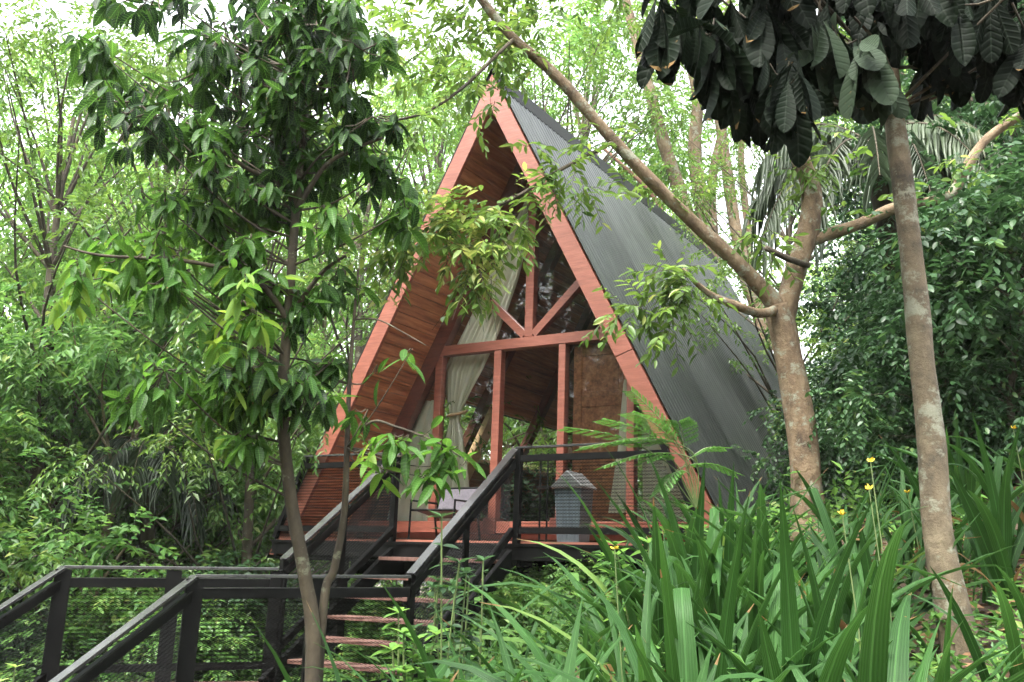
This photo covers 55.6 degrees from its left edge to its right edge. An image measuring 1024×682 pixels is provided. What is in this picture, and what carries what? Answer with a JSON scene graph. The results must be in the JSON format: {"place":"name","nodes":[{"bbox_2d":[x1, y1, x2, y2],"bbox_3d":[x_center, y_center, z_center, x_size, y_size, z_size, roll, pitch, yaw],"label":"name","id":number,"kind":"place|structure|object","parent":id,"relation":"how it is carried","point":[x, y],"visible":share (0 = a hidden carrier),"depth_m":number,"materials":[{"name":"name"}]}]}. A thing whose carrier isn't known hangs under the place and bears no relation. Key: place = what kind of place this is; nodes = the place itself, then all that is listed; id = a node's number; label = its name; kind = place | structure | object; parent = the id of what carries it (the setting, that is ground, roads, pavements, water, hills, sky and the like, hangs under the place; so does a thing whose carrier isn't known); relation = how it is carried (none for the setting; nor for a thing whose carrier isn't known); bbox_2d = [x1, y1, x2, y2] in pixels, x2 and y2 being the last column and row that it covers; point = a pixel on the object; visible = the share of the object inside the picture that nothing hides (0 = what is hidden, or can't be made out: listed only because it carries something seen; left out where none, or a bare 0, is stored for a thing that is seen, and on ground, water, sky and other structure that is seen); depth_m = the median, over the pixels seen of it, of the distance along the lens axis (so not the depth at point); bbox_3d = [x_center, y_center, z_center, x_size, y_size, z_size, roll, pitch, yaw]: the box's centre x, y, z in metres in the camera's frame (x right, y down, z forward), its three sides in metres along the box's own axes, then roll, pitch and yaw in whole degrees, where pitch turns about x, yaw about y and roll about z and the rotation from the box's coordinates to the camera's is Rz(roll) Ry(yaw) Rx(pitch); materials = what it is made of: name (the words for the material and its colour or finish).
{"place":"outdoors","nodes":[
{"label":"outdoors","id":0,"kind":"place"},
{"bbox_2d":[0,0,945,585],"label":"sky","id":1,"kind":"structure","parent":0,"point":[61,7],"materials":[{"name":"white"}]},
{"bbox_2d":[376,486,1023,681],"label":"ground","id":2,"kind":"structure","parent":0,"point":[993,606],"depth_m":4.47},
{"bbox_2d":[0,291,105,612],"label":"forest tree","id":3,"kind":"object","parent":2,"relation":"on","point":[31,405],"visible":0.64,"depth_m":11.89,"materials":[{"name":"green plant"}]},
{"bbox_2d":[0,82,148,614],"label":"forest tree","id":4,"kind":"object","parent":2,"relation":"on","point":[26,272],"visible":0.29,"depth_m":14.18,"materials":[{"name":"green plant"}]},
{"bbox_2d":[0,598,148,681],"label":"shrub","id":5,"kind":"object","parent":2,"relation":"on","point":[38,642],"visible":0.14,"depth_m":10.64,"materials":[{"name":"green plant"}]},
{"bbox_2d":[0,565,198,681],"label":"stair railing","id":6,"kind":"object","parent":2,"relation":"on","point":[118,651],"depth_m":6.90,"materials":[{"name":"metal"}]},
{"bbox_2d":[0,319,203,676],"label":"forest tree","id":7,"kind":"object","parent":2,"relation":"on","point":[63,415],"visible":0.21,"depth_m":12.56,"materials":[{"name":"green plant"}]},
{"bbox_2d":[0,24,240,487],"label":"forest tree","id":8,"kind":"object","parent":2,"relation":"on","point":[34,73],"visible":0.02,"depth_m":20.93,"materials":[{"name":"green plant"}]},
{"bbox_2d":[0,547,241,681],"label":"shrub","id":9,"kind":"object","parent":2,"relation":"on","point":[148,574],"visible":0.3,"depth_m":10.21,"materials":[{"name":"green plant"}]},
{"bbox_2d":[5,316,236,624],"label":"forest tree","id":10,"kind":"object","parent":2,"relation":"on","point":[125,434],"visible":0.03,"depth_m":13.42,"materials":[{"name":"green plant"}]},
{"bbox_2d":[0,107,275,560],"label":"forest tree","id":11,"kind":"object","parent":2,"relation":"on","point":[146,182],"depth_m":17.22,"materials":[{"name":"green plant"}]},
{"bbox_2d":[46,436,233,610],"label":"palm","id":12,"kind":"object","parent":2,"relation":"on","point":[131,458],"visible":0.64,"depth_m":11.79,"materials":[{"name":"green plant"}]},
{"bbox_2d":[14,410,298,680],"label":"forest tree","id":13,"kind":"object","parent":2,"relation":"on","point":[219,533],"visible":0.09,"depth_m":12.92,"materials":[{"name":"green plant"}]},
{"bbox_2d":[0,234,314,681],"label":"forest tree","id":14,"kind":"object","parent":2,"relation":"on","point":[81,352],"visible":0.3,"depth_m":11.45,"materials":[{"name":"green plant"}]},
{"bbox_2d":[60,570,289,681],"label":"shrub","id":15,"kind":"object","parent":2,"relation":"on","point":[199,657],"visible":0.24,"depth_m":9.91,"materials":[{"name":"green plant"}]},
{"bbox_2d":[0,0,364,648],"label":"forest tree","id":16,"kind":"object","parent":2,"relation":"on","point":[60,178],"visible":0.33,"depth_m":12.45,"materials":[{"name":"green plant"}]},
{"bbox_2d":[0,1,386,659],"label":"forest tree","id":17,"kind":"object","parent":2,"relation":"on","point":[126,41],"visible":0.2,"depth_m":13.14,"materials":[{"name":"green plant"}]},
{"bbox_2d":[20,118,368,521],"bbox_3d":[-7.482,1.735,22.175,8.936,14.593,7.567,14,-18,-41],"label":"forest tree","id":18,"kind":"object","parent":2,"relation":"on","point":[313,338],"visible":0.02,"depth_m":22.22,"materials":[{"name":"green plant"}]},
{"bbox_2d":[40,565,410,681],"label":"walkway","id":19,"kind":"structure","parent":2,"relation":"on","point":[232,586],"depth_m":7.79,"materials":[{"name":"black paint"}]},
{"bbox_2d":[95,549,356,681],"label":"shrub","id":20,"kind":"object","parent":2,"relation":"on","point":[226,562],"visible":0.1,"depth_m":10.90,"materials":[{"name":"green plant"}]},
{"bbox_2d":[48,0,429,681],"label":"tree","id":21,"kind":"object","parent":2,"relation":"on","point":[312,40],"visible":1,"depth_m":5.97,"materials":[{"name":"green plant"}]},
{"bbox_2d":[1,136,535,677],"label":"forest tree","id":22,"kind":"object","parent":2,"relation":"on","point":[249,542],"visible":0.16,"depth_m":11.67,"materials":[{"name":"green plant"}]},
{"bbox_2d":[248,578,392,681],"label":"shrub","id":23,"kind":"object","parent":2,"relation":"on","point":[351,623],"visible":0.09,"depth_m":12.24,"materials":[{"name":"green plant"}]},
{"bbox_2d":[194,181,474,570],"bbox_3d":[-4.617,2.403,24.324,8.382,14.312,8.804,-2,-14,18],"label":"forest tree","id":24,"kind":"object","parent":2,"relation":"on","point":[325,322],"visible":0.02,"depth_m":24.90,"materials":[{"name":"green plant"}]},
{"bbox_2d":[281,574,402,681],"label":"shrub","id":25,"kind":"object","parent":2,"relation":"on","point":[387,603],"visible":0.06,"depth_m":12.62,"materials":[{"name":"green plant"}]},
{"bbox_2d":[70,42,641,584],"bbox_3d":[-2.112,0.757,15.932,8.799,12.516,8.442,-5,-15,28],"label":"forest tree","id":26,"kind":"object","parent":2,"relation":"on","point":[420,120],"visible":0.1,"depth_m":16.48,"materials":[{"name":"green plant"}]},
{"bbox_2d":[324,623,402,680],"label":"shrub","id":27,"kind":"object","parent":2,"relation":"on","point":[356,661],"visible":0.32,"depth_m":9.14,"materials":[{"name":"green plant"}]},
{"bbox_2d":[290,268,486,681],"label":"sapling","id":28,"kind":"object","parent":2,"relation":"on","point":[430,479],"visible":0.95,"depth_m":5.70,"materials":[{"name":"green plant"}]},
{"bbox_2d":[279,115,523,585],"bbox_3d":[-3.074,1.405,28.682,9.369,18.068,11.064,5,-14,-12],"label":"forest tree","id":29,"kind":"object","parent":2,"relation":"on","point":[430,142],"visible":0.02,"depth_m":29.63,"materials":[{"name":"green plant"}]},
{"bbox_2d":[370,607,454,681],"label":"leafy weed","id":30,"kind":"object","parent":2,"relation":"on","point":[404,668],"visible":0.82,"depth_m":4.15,"materials":[{"name":"green plant"}]},
{"bbox_2d":[275,28,568,460],"bbox_3d":[-1.499,0.494,21.245,7.927,15.288,9.362,4,-14,-9],"label":"forest tree","id":31,"kind":"object","parent":2,"relation":"on","point":[439,162],"visible":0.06,"depth_m":21.64,"materials":[{"name":"green plant"}]},
{"bbox_2d":[400,576,490,679],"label":"leafy weed","id":32,"kind":"object","parent":2,"relation":"on","point":[455,638],"visible":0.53,"depth_m":4.39,"materials":[{"name":"green plant"}]},
{"bbox_2d":[426,511,495,679],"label":"leafy weed","id":33,"kind":"object","parent":2,"relation":"on","point":[465,570],"visible":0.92,"depth_m":4.17,"materials":[{"name":"green plant"}]},
{"bbox_2d":[319,582,631,681],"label":"strap leaf plant","id":34,"kind":"object","parent":2,"relation":"on","point":[428,666],"visible":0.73,"depth_m":3.15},
{"bbox_2d":[270,538,684,679],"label":"deck","id":35,"kind":"structure","parent":2,"relation":"on","point":[526,553],"depth_m":9.76,"materials":[{"name":"black paint"}]},
{"bbox_2d":[272,452,400,564],"bbox_3d":[-1.915,1.797,10.414,1.698,1.165,0.060,-6,-16,31],"label":"deck railing","id":36,"kind":"object","parent":35,"relation":"attached to","point":[280,526],"visible":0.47,"depth_m":10.45,"materials":[{"name":"metal"}]},
{"bbox_2d":[258,448,517,681],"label":"staircase","id":37,"kind":"structure","parent":35,"relation":"attached to","point":[457,526],"depth_m":8.75,"materials":[{"name":"metal"}]},
{"bbox_2d":[407,487,480,540],"bbox_3d":[-0.686,1.825,10.283,0.586,0.599,0.584,-6,-16,31],"label":"lounge chair","id":38,"kind":"object","parent":35,"relation":"on","point":[455,503],"visible":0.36,"depth_m":10.48,"materials":[{"name":"fabric"}]},
{"bbox_2d":[551,470,596,541],"bbox_3d":[0.595,1.603,9.353,0.340,0.680,0.320,-6,-16,31],"label":"waste bin","id":39,"kind":"object","parent":35,"relation":"on","point":[573,537],"visible":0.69,"depth_m":9.25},
{"bbox_2d":[512,441,707,566],"bbox_3d":[0.857,1.480,8.755,1.943,1.133,0.060,-6,-16,31],"label":"deck railing","id":40,"kind":"object","parent":35,"relation":"attached to","point":[520,458],"visible":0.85,"depth_m":8.94,"materials":[{"name":"metal"}]},
{"bbox_2d":[415,566,549,679],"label":"shrub","id":41,"kind":"object","parent":2,"relation":"on","point":[508,597],"visible":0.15,"depth_m":8.74,"materials":[{"name":"green plant"}]},
{"bbox_2d":[422,467,617,644],"bbox_3d":[0.511,3.704,13.766,4.093,3.765,3.260,-1,-14,14],"label":"shrub","id":42,"kind":"object","parent":2,"relation":"on","point":[510,509],"visible":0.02,"depth_m":13.61,"materials":[{"name":"green plant"}]},
{"bbox_2d":[409,580,646,681],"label":"strap leaf plant","id":43,"kind":"object","parent":2,"relation":"on","point":[619,623],"visible":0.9,"depth_m":2.84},
{"bbox_2d":[472,561,585,672],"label":"shrub","id":44,"kind":"object","parent":2,"relation":"on","point":[525,591],"visible":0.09,"depth_m":8.96,"materials":[{"name":"green plant"}]},
{"bbox_2d":[345,571,714,681],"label":"strap leaf plant","id":45,"kind":"object","parent":2,"relation":"on","point":[462,675],"visible":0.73,"depth_m":3.56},
{"bbox_2d":[439,594,625,681],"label":"strap leaf plant","id":46,"kind":"object","parent":2,"relation":"on","point":[548,640],"visible":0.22,"depth_m":5.39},
{"bbox_2d":[489,596,582,681],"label":"strap leaf plant","id":47,"kind":"object","parent":2,"relation":"on","point":[570,664],"visible":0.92,"depth_m":2.92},
{"bbox_2d":[266,68,842,566],"bbox_3d":[1.483,0.322,12.880,5.534,5.316,6.905,-6,-16,31],"label":"frame cabin","id":48,"kind":"object","parent":2,"relation":"on","point":[548,316],"visible":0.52,"depth_m":10.93,"materials":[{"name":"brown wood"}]},
{"bbox_2d":[387,400,433,520],"bbox_3d":[-1.170,1.411,11.472,0.700,1.410,0.054,-6,-16,31],"label":"curtain","id":49,"kind":"object","parent":48,"relation":"hanging from","point":[424,420],"visible":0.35,"depth_m":11.44,"materials":[{"name":"white fabric"}]},
{"bbox_2d":[439,201,527,520],"bbox_3d":[-0.298,0.183,11.265,1.227,3.760,0.152,-6,-16,31],"label":"curtain","id":50,"kind":"object","parent":48,"relation":"hanging from","point":[463,373],"visible":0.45,"depth_m":11.33,"materials":[{"name":"white fabric"}]},
{"bbox_2d":[572,343,625,521],"bbox_3d":[0.950,0.954,10.237,0.680,1.890,0.045,-6,-16,31],"label":"door","id":51,"kind":"structure","parent":48,"relation":"in","point":[599,379],"depth_m":10.31,"materials":[{"name":"brown wood"}]},
{"bbox_2d":[608,379,626,512],"bbox_3d":[1.112,1.079,10.027,0.258,1.380,0.031,-6,-16,31],"label":"curtain","id":52,"kind":"object","parent":48,"relation":"hanging from","point":[622,433],"visible":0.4,"depth_m":9.97,"materials":[{"name":"white fabric"}]},
{"bbox_2d":[642,413,690,521],"bbox_3d":[1.635,1.107,9.789,0.714,1.410,0.054,-6,-16,31],"label":"curtain","id":53,"kind":"object","parent":48,"relation":"hanging from","point":[664,463],"visible":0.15,"depth_m":9.82,"materials":[{"name":"white fabric"}]},
{"bbox_2d":[306,0,806,583],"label":"forest tree","id":54,"kind":"object","parent":2,"relation":"on","point":[584,74],"visible":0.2,"depth_m":17.63,"materials":[{"name":"green plant"}]},
{"bbox_2d":[366,0,752,586],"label":"forest tree","id":55,"kind":"object","parent":2,"relation":"on","point":[658,170],"visible":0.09,"depth_m":20.35,"materials":[{"name":"green plant"}]},
{"bbox_2d":[437,597,698,681],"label":"strap leaf plant","id":56,"kind":"object","parent":2,"relation":"on","point":[584,663],"visible":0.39,"depth_m":3.75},
{"bbox_2d":[513,552,633,660],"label":"shrub","id":57,"kind":"object","parent":2,"relation":"on","point":[587,565],"visible":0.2,"depth_m":8.71,"materials":[{"name":"green plant"}]},
{"bbox_2d":[491,628,656,681],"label":"strap leaf plant","id":58,"kind":"object","parent":2,"relation":"on","point":[649,674],"visible":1,"depth_m":2.25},
{"bbox_2d":[501,537,647,681],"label":"strap leaf plant","id":59,"kind":"object","parent":2,"relation":"on","point":[585,596],"visible":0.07,"depth_m":5.08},
{"bbox_2d":[469,558,717,681],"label":"strap leaf plant","id":60,"kind":"object","parent":2,"relation":"on","point":[601,641],"visible":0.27,"depth_m":4.31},
{"bbox_2d":[593,535,651,681],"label":"leafy weed","id":61,"kind":"object","parent":2,"relation":"on","point":[622,556],"visible":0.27,"depth_m":4.85,"materials":[{"name":"green plant"}]},
{"bbox_2d":[550,494,696,622],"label":"strap leaf plant","id":62,"kind":"object","parent":2,"relation":"on","point":[689,549],"visible":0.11,"depth_m":6.08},
{"bbox_2d":[390,444,901,681],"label":"strap leaf plant","id":63,"kind":"object","parent":2,"relation":"on","point":[599,623],"visible":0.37,"depth_m":4.66,"materials":[{"name":"plant"}]},
{"bbox_2d":[439,538,856,681],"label":"strap leaf plant","id":64,"kind":"object","parent":2,"relation":"on","point":[672,666],"visible":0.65,"depth_m":3.24,"materials":[{"name":"plant"}]},
{"bbox_2d":[556,386,743,508],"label":"feathery sapling","id":65,"kind":"object","parent":2,"relation":"on","point":[664,427],"visible":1,"depth_m":6.46,"materials":[{"name":"green plant"}]},
{"bbox_2d":[285,0,1022,548],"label":"forked tree","id":66,"kind":"object","parent":2,"relation":"on","point":[779,310],"visible":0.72,"depth_m":7.38,"materials":[{"name":"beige plant"}]},
{"bbox_2d":[576,489,766,657],"bbox_3d":[0.923,1.353,4.483,1.186,1.237,1.778,9,-15,-27],"label":"strap leaf plant","id":67,"kind":"object","parent":2,"relation":"on","point":[706,580],"visible":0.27,"depth_m":4.23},
{"bbox_2d":[575,452,776,677],"bbox_3d":[0.964,1.243,4.977,1.123,1.328,1.227,-3,-14,21],"label":"strap leaf plant","id":68,"kind":"object","parent":2,"relation":"on","point":[676,545],"visible":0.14,"depth_m":4.99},
{"bbox_2d":[407,480,948,681],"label":"strap leaf plant","id":69,"kind":"object","parent":2,"relation":"on","point":[756,660],"visible":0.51,"depth_m":3.42,"materials":[{"name":"plant"}]},
{"bbox_2d":[344,407,1023,681],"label":"ground cover","id":70,"kind":"object","parent":2,"relation":"on","point":[933,668],"visible":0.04,"depth_m":6.22,"materials":[{"name":"green plant"}]},
{"bbox_2d":[815,135,1023,485],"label":"shrub","id":71,"kind":"object","parent":70,"relation":"on","point":[987,237],"visible":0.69,"depth_m":6.88,"materials":[{"name":"green plant"}]},
{"bbox_2d":[547,0,823,350],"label":"many stemmed tree","id":72,"kind":"object","parent":2,"relation":"on","point":[665,145],"visible":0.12,"depth_m":18.76,"materials":[{"name":"green plant"}]},
{"bbox_2d":[603,477,799,561],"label":"strap leaf plant","id":73,"kind":"object","parent":2,"relation":"on","point":[660,515],"visible":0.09,"depth_m":6.37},
{"bbox_2d":[609,480,803,569],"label":"strap leaf plant","id":74,"kind":"object","parent":2,"relation":"on","point":[738,508],"visible":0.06,"depth_m":6.84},
{"bbox_2d":[639,464,779,624],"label":"strap leaf plant","id":75,"kind":"object","parent":2,"relation":"on","point":[728,547],"visible":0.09,"depth_m":5.44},
{"bbox_2d":[582,99,878,466],"bbox_3d":[3.289,-0.383,12.880,5.356,7.618,5.139,8,-15,-25],"label":"forest tree","id":76,"kind":"object","parent":2,"relation":"on","point":[729,271],"visible":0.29,"depth_m":12.52,"materials":[{"name":"green plant"}]},
{"bbox_2d":[621,530,841,669],"bbox_3d":[0.764,1.349,4.147,1.069,1.115,1.603,9,-15,-26],"label":"strap leaf plant","id":77,"kind":"object","parent":2,"relation":"on","point":[656,639],"visible":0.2,"depth_m":4.00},
{"bbox_2d":[608,515,874,681],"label":"strap leaf plant","id":78,"kind":"object","parent":2,"relation":"on","point":[759,582],"visible":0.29,"depth_m":3.73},
{"bbox_2d":[644,513,844,681],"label":"strap leaf plant","id":79,"kind":"object","parent":2,"relation":"on","point":[685,643],"visible":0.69,"depth_m":2.96,"materials":[{"name":"plant"}]},
{"bbox_2d":[571,465,976,669],"bbox_3d":[1.127,1.286,4.638,1.562,1.364,1.876,15,-18,-43],"label":"strap leaf plant","id":80,"kind":"object","parent":2,"relation":"on","point":[723,581],"visible":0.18,"depth_m":4.36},
{"bbox_2d":[684,484,927,593],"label":"strap leaf plant","id":81,"kind":"object","parent":2,"relation":"on","point":[759,521],"visible":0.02,"depth_m":4.92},
{"bbox_2d":[730,349,901,527],"bbox_3d":[3.366,1.155,9.820,2.425,2.230,1.931,-6,-15,30],"label":"shrub","id":82,"kind":"object","parent":2,"relation":"on","point":[760,464],"visible":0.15,"depth_m":9.86,"materials":[{"name":"green plant"}]},
{"bbox_2d":[681,500,968,681],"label":"strap leaf plant","id":83,"kind":"object","parent":2,"relation":"on","point":[817,601],"visible":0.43,"depth_m":3.18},
{"bbox_2d":[635,0,1023,656],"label":"leaved tree","id":84,"kind":"object","parent":2,"relation":"on","point":[773,76],"visible":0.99,"depth_m":3.98,"materials":[{"name":"green plant"}]},
{"bbox_2d":[686,480,996,681],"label":"strap leaf plant","id":85,"kind":"object","parent":2,"relation":"on","point":[786,622],"visible":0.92,"depth_m":2.73,"materials":[{"name":"plant"}]},
{"bbox_2d":[666,454,1023,651],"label":"strap leaf plant","id":86,"kind":"object","parent":2,"relation":"on","point":[747,538],"visible":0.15,"depth_m":4.32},
{"bbox_2d":[783,329,918,512],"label":"shrub","id":87,"kind":"object","parent":2,"relation":"on","point":[849,452],"visible":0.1,"depth_m":9.21,"materials":[{"name":"green plant"}]},
{"bbox_2d":[745,30,969,357],"bbox_3d":[11.733,-3.162,28.837,10.440,17.050,8.841,-4,-15,25],"label":"forest tree","id":88,"kind":"object","parent":2,"relation":"on","point":[823,272],"visible":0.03,"depth_m":29.28,"materials":[{"name":"green plant"}]},
{"bbox_2d":[706,506,1016,681],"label":"strap leaf plant","id":89,"kind":"object","parent":2,"relation":"on","point":[839,602],"visible":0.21,"depth_m":3.64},
{"bbox_2d":[713,517,1023,681],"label":"strap leaf plant","id":90,"kind":"object","parent":2,"relation":"on","point":[881,659],"visible":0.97,"depth_m":2.27,"materials":[{"name":"plant"}]},
{"bbox_2d":[768,467,968,637],"bbox_3d":[1.822,1.118,4.887,1.330,0.925,0.887,13,-17,-39],"label":"strap leaf plant","id":91,"kind":"object","parent":2,"relation":"on","point":[920,563],"visible":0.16,"depth_m":4.92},
{"bbox_2d":[741,114,1006,495],"bbox_3d":[3.381,-0.269,8.891,2.354,3.881,2.330,2,-13,0],"label":"palm","id":92,"kind":"object","parent":2,"relation":"on","point":[763,201],"visible":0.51,"depth_m":8.91,"materials":[{"name":"green plant"}]},
{"bbox_2d":[761,443,993,656],"bbox_3d":[1.524,0.944,4.141,0.940,1.016,0.860,3,-13,-3],"label":"strap leaf plant","id":93,"kind":"object","parent":2,"relation":"on","point":[866,562],"visible":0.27,"depth_m":4.08,"materials":[{"name":"plant"}]},
{"bbox_2d":[744,558,1023,681],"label":"strap leaf plant","id":94,"kind":"object","parent":2,"relation":"on","point":[943,673],"visible":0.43,"depth_m":2.67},
{"bbox_2d":[765,1,1023,361],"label":"forest tree","id":95,"kind":"object","parent":2,"relation":"on","point":[837,283],"visible":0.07,"depth_m":11.93,"materials":[{"name":"green plant"}]},
{"bbox_2d":[802,96,1003,435],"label":"forest tree","id":96,"kind":"object","parent":2,"relation":"on","point":[834,267],"visible":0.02,"depth_m":16.20,"materials":[{"name":"green plant"}]},
{"bbox_2d":[841,452,966,576],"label":"strap leaf plant","id":97,"kind":"object","parent":2,"relation":"on","point":[905,517],"visible":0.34,"depth_m":5.53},
{"bbox_2d":[798,176,1023,479],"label":"shrub","id":98,"kind":"object","parent":2,"relation":"on","point":[849,298],"visible":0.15,"depth_m":7.87,"materials":[{"name":"green plant"}]},
{"bbox_2d":[805,271,1023,493],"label":"shrub","id":99,"kind":"object","parent":2,"relation":"on","point":[851,416],"visible":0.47,"depth_m":7.05,"materials":[{"name":"green plant"}]},
{"bbox_2d":[826,0,1023,452],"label":"forest tree","id":100,"kind":"object","parent":2,"relation":"on","point":[856,280],"visible":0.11,"depth_m":8.79,"materials":[{"name":"green plant"}]},
{"bbox_2d":[850,434,1023,589],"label":"strap leaf plant","id":101,"kind":"object","parent":2,"relation":"on","point":[914,482],"visible":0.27,"depth_m":5.15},
{"bbox_2d":[861,436,1023,549],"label":"strap leaf plant","id":102,"kind":"object","parent":2,"relation":"on","point":[980,477],"visible":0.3,"depth_m":5.10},
{"bbox_2d":[895,418,994,529],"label":"strap leaf plant","id":103,"kind":"object","parent":2,"relation":"on","point":[964,478],"visible":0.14,"depth_m":6.26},
{"bbox_2d":[900,564,1023,681],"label":"strap leaf plant","id":104,"kind":"object","parent":2,"relation":"on","point":[1011,633],"visible":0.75,"depth_m":2.81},
{"bbox_2d":[923,413,1023,604],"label":"strap leaf plant","id":105,"kind":"object","parent":2,"relation":"on","point":[993,531],"visible":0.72,"depth_m":4.45,"materials":[{"name":"plant"}]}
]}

